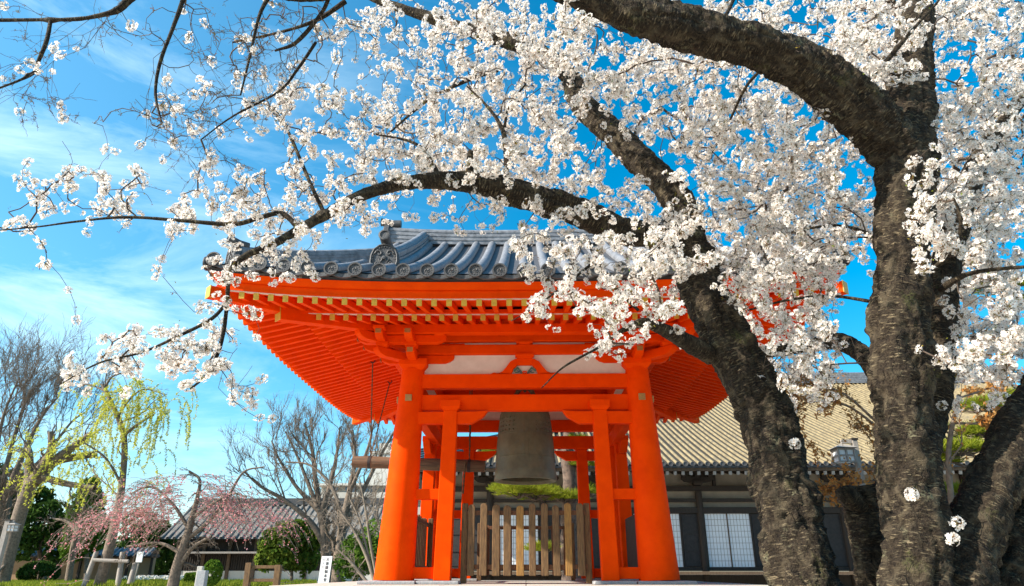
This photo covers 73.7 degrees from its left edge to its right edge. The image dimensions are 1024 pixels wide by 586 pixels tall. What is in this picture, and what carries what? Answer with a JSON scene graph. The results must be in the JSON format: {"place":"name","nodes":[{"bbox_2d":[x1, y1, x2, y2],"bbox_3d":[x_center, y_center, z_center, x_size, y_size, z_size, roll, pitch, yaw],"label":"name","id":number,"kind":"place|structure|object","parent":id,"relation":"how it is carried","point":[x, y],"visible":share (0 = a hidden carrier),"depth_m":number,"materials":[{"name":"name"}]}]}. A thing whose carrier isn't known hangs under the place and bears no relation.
{"place":"outdoors","nodes":[
{"label":"outdoors","id":0,"kind":"place"},
{"bbox_2d":[11,547,159,580],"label":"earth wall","id":1,"kind":"structure","parent":0,"point":[146,566],"depth_m":58.14,"materials":[{"name":"beige paint"}]},
{"bbox_2d":[319,483,420,513],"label":"apartment block","id":2,"kind":"structure","parent":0,"point":[342,494],"depth_m":110.50,"materials":[{"name":"beige concrete"}]},
{"bbox_2d":[369,430,391,482],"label":"rooftop tower","id":3,"kind":"structure","parent":0,"point":[383,475],"depth_m":132.13,"materials":[{"name":"white concrete"}]},
{"bbox_2d":[0,0,1023,561],"label":"sky","id":4,"kind":"structure","parent":0,"point":[108,273],"materials":[{"name":"blue"}]},
{"bbox_2d":[274,580,767,585],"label":"stone platform","id":5,"kind":"structure","parent":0,"point":[525,583],"depth_m":10.51,"materials":[{"name":"stone"}]},
{"bbox_2d":[415,514,433,566],"bbox_3d":[-1.755,4.870,13.065,0.165,1.210,2.380,0,-22,1],"label":"picket fence","id":6,"kind":"object","parent":5,"relation":"on","point":[423,524],"visible":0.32,"depth_m":13.74,"materials":[{"name":"brown wood"}]},
{"bbox_2d":[202,217,849,584],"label":"bell tower","id":7,"kind":"structure","parent":5,"relation":"on","point":[422,318],"depth_m":11.85,"materials":[{"name":"paint"}]},
{"bbox_2d":[352,361,485,493],"bbox_3d":[-1.862,2.762,13.986,2.668,2.652,1.621,0,-22,1],"label":"striking log","id":8,"kind":"object","parent":7,"relation":"hanging from","point":[429,464],"visible":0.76,"depth_m":13.58,"materials":[{"name":"brown wood"}]},
{"bbox_2d":[494,390,556,484],"bbox_3d":[0.267,2.738,13.896,1.244,2.125,1.244,0,-22,1],"label":"temple bell","id":9,"kind":"object","parent":7,"relation":"hanging from","point":[525,454],"visible":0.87,"depth_m":13.33,"materials":[{"name":"grey metal"}]},
{"bbox_2d":[625,514,637,566],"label":"plank gate","id":10,"kind":"structure","parent":7,"relation":"attached to","point":[632,559],"depth_m":13.39,"materials":[{"name":"brown wood"}]},
{"bbox_2d":[460,503,592,582],"bbox_3d":[0.228,4.072,11.143,2.120,1.230,0.165,0,-22,1],"label":"picket fence","id":11,"kind":"object","parent":5,"relation":"on","point":[581,512],"visible":1,"depth_m":11.08,"materials":[{"name":"brown wood"}]},
{"bbox_2d":[477,523,575,580],"bbox_3d":[0.305,5.628,14.865,2.120,1.170,0.165,0,-22,1],"label":"picket fence","id":12,"kind":"object","parent":5,"relation":"on","point":[573,577],"visible":0.37,"depth_m":14.89,"materials":[{"name":"brown wood"}]},
{"bbox_2d":[419,372,1011,585],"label":"temple hall","id":13,"kind":"structure","parent":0,"point":[716,525],"depth_m":25.64,"materials":[{"name":"tile"}]},
{"label":"ground","id":14,"kind":"structure","parent":0,"visible":0},
{"bbox_2d":[0,519,20,567],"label":"lantern post","id":15,"kind":"object","parent":14,"relation":"on","point":[10,525],"visible":1,"depth_m":38.20,"materials":[{"name":"white wood"}]},
{"bbox_2d":[0,463,23,488],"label":"evergreen tree","id":16,"kind":"object","parent":14,"relation":"on","point":[2,465],"visible":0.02,"depth_m":59.14,"materials":[{"name":"green plant"}]},
{"bbox_2d":[15,560,61,580],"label":"clipped shrub","id":17,"kind":"object","parent":14,"relation":"on","point":[26,571],"visible":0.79,"depth_m":50.02,"materials":[{"name":"green plant"}]},
{"bbox_2d":[10,485,70,579],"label":"evergreen tree","id":18,"kind":"object","parent":14,"relation":"on","point":[34,537],"visible":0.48,"depth_m":54.57,"materials":[{"name":"green plant"}]},
{"bbox_2d":[0,421,115,582],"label":"pruned tree","id":19,"kind":"object","parent":14,"relation":"on","point":[33,477],"visible":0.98,"depth_m":44.75,"materials":[{"name":"yellow plant"}]},
{"bbox_2d":[0,303,132,537],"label":"bare tree","id":20,"kind":"object","parent":14,"relation":"on","point":[6,502],"visible":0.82,"depth_m":52.88,"materials":[{"name":"plant"}]},
{"bbox_2d":[38,462,105,580],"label":"garden tree","id":21,"kind":"object","parent":14,"relation":"on","point":[69,570],"visible":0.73,"depth_m":47.68,"materials":[{"name":"brown plant"}]},
{"bbox_2d":[58,475,110,576],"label":"evergreen tree","id":22,"kind":"object","parent":14,"relation":"on","point":[84,552],"visible":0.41,"depth_m":53.02,"materials":[{"name":"green plant"}]},
{"bbox_2d":[81,551,137,585],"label":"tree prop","id":23,"kind":"object","parent":14,"relation":"on","point":[94,558],"visible":0.92,"depth_m":38.87,"materials":[{"name":"grey wood"}]},
{"bbox_2d":[54,353,198,585],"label":"willow tree","id":24,"kind":"object","parent":14,"relation":"on","point":[102,573],"visible":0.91,"depth_m":41.99,"materials":[{"name":"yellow plant"}]},
{"bbox_2d":[134,552,143,580],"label":"sign","id":25,"kind":"object","parent":14,"relation":"on","point":[139,558],"visible":0.72,"depth_m":42.25,"materials":[{"name":"white wood"}]},
{"bbox_2d":[115,508,176,579],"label":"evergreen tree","id":26,"kind":"object","parent":14,"relation":"on","point":[164,551],"visible":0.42,"depth_m":68.55,"materials":[{"name":"green plant"}]},
{"bbox_2d":[122,575,183,582],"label":"white flowers","id":27,"kind":"object","parent":14,"relation":"on","point":[156,577],"visible":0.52,"depth_m":45.65,"materials":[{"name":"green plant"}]},
{"bbox_2d":[0,578,316,585],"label":"grass","id":28,"kind":"structure","parent":14,"relation":"on","point":[221,582],"depth_m":39.39,"materials":[{"name":"green plant"}]},
{"bbox_2d":[153,539,177,575],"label":"evergreen tree","id":29,"kind":"object","parent":14,"relation":"on","point":[167,572],"visible":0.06,"depth_m":72.27,"materials":[{"name":"green plant"}]},
{"bbox_2d":[34,462,312,585],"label":"weeping cherry","id":30,"kind":"object","parent":14,"relation":"on","point":[224,500],"visible":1,"depth_m":36.06,"materials":[{"name":"pink plant"}]},
{"bbox_2d":[183,572,208,582],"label":"box hedge","id":31,"kind":"object","parent":14,"relation":"on","point":[189,576],"visible":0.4,"depth_m":40.94,"materials":[{"name":"green plant"}]},
{"bbox_2d":[194,566,203,585],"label":"stone marker","id":32,"kind":"object","parent":14,"relation":"on","point":[200,568],"visible":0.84,"depth_m":27.04,"materials":[{"name":"stone"}]},
{"bbox_2d":[195,571,208,585],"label":"stone marker","id":33,"kind":"object","parent":14,"relation":"on","point":[201,578],"visible":1,"depth_m":24.09,"materials":[{"name":"grey stone"}]},
{"bbox_2d":[204,559,223,585],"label":"clipped shrub","id":34,"kind":"object","parent":14,"relation":"on","point":[214,568],"visible":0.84,"depth_m":33.38,"materials":[{"name":"green plant"}]},
{"bbox_2d":[243,563,281,585],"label":"wooden railing","id":35,"kind":"object","parent":14,"relation":"on","point":[248,580],"visible":1,"depth_m":27.84,"materials":[{"name":"brown wood"}]},
{"bbox_2d":[159,498,384,580],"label":"garden lodge","id":36,"kind":"structure","parent":14,"relation":"on","point":[233,558],"depth_m":63.75,"materials":[{"name":"tile"}]},
{"bbox_2d":[182,551,201,569],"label":"slatted window","id":37,"kind":"structure","parent":36,"relation":"in","point":[192,558],"depth_m":63.36,"materials":[{"name":"black wood"}]},
{"bbox_2d":[205,551,227,569],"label":"slatted window","id":38,"kind":"structure","parent":36,"relation":"in","point":[222,557],"depth_m":63.41,"materials":[{"name":"black wood"}]},
{"bbox_2d":[230,551,253,569],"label":"slatted window","id":39,"kind":"structure","parent":36,"relation":"in","point":[238,561],"depth_m":63.27,"materials":[{"name":"brown wood"}]},
{"bbox_2d":[309,551,330,569],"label":"slatted window","id":40,"kind":"structure","parent":36,"relation":"in","point":[318,567],"depth_m":62.99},
{"bbox_2d":[252,518,320,580],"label":"camellia shrub","id":41,"kind":"object","parent":14,"relation":"on","point":[272,552],"visible":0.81,"depth_m":44.63,"materials":[{"name":"green plant"}]},
{"bbox_2d":[222,384,366,582],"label":"bare tree","id":42,"kind":"object","parent":14,"relation":"on","point":[321,536],"visible":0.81,"depth_m":45.07,"materials":[{"name":"plant"}]},
{"bbox_2d":[318,556,332,582],"bbox_3d":[-5.609,8.532,20.451,0.362,1.211,0.107,0,-22,1],"label":"notice board","id":43,"kind":"object","parent":14,"relation":"on","point":[325,569],"visible":1,"depth_m":20.50,"materials":[{"name":"white wood"}]},
{"bbox_2d":[268,404,393,582],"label":"bare tree","id":44,"kind":"object","parent":14,"relation":"on","point":[352,482],"visible":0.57,"depth_m":41.42,"materials":[{"name":"plant"}]},
{"bbox_2d":[296,424,390,580],"bbox_3d":[-6.293,9.036,29.030,5.075,7.321,4.034,-9,-24,21],"label":"bare scrub","id":45,"kind":"object","parent":14,"relation":"on","point":[366,551],"visible":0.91,"depth_m":28.53,"materials":[{"name":"plant"}]},
{"bbox_2d":[332,518,380,581],"bbox_3d":[-8.116,14.170,37.534,3.550,3.732,2.499,0,-22,1],"label":"garden shrub","id":46,"kind":"object","parent":14,"relation":"on","point":[357,551],"visible":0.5,"depth_m":37.01,"materials":[{"name":"green plant"}]},
{"bbox_2d":[0,0,843,585],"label":"leaning cherry tree","id":47,"kind":"object","parent":14,"relation":"on","point":[786,494],"visible":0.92,"depth_m":5.49,"materials":[{"name":"white plant"}]},
{"bbox_2d":[0,0,1023,585],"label":"upright cherry tree","id":48,"kind":"object","parent":14,"relation":"on","point":[914,358],"visible":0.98,"depth_m":5.32,"materials":[{"name":"white plant"}]},
{"bbox_2d":[479,432,596,579],"bbox_3d":[0.911,5.540,19.954,4.123,5.932,2.173,0,-22,1],"label":"pine tree","id":49,"kind":"object","parent":14,"relation":"on","point":[568,493],"visible":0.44,"depth_m":19.72,"materials":[{"name":"green plant"}]},
{"bbox_2d":[770,358,875,506],"bbox_3d":[6.534,3.178,12.780,4.209,4.900,1.772,0,-22,1],"label":"budding maple","id":50,"kind":"object","parent":14,"relation":"on","point":[824,490],"visible":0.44,"depth_m":12.90,"materials":[{"name":"brown plant"}]},
{"bbox_2d":[827,438,865,485],"bbox_3d":[8.112,5.322,16.026,0.673,3.796,0.551,0,-22,1],"label":"lantern post","id":51,"kind":"object","parent":14,"relation":"on","point":[846,451],"visible":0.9,"depth_m":16.46,"materials":[{"name":"grey wood"}]},
{"bbox_2d":[835,480,884,585],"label":"cut cherry stump","id":52,"kind":"object","parent":14,"relation":"on","point":[866,537],"visible":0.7,"depth_m":5.34,"materials":[{"name":"brown plant"}]},
{"bbox_2d":[868,348,1023,503],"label":"budding maple","id":53,"kind":"object","parent":14,"relation":"on","point":[985,420],"visible":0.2,"depth_m":11.81,"materials":[{"name":"plant"}]},
{"bbox_2d":[941,272,1023,497],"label":"pine tree","id":54,"kind":"object","parent":14,"relation":"on","point":[974,444],"visible":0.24,"depth_m":14.42,"materials":[{"name":"green plant"}]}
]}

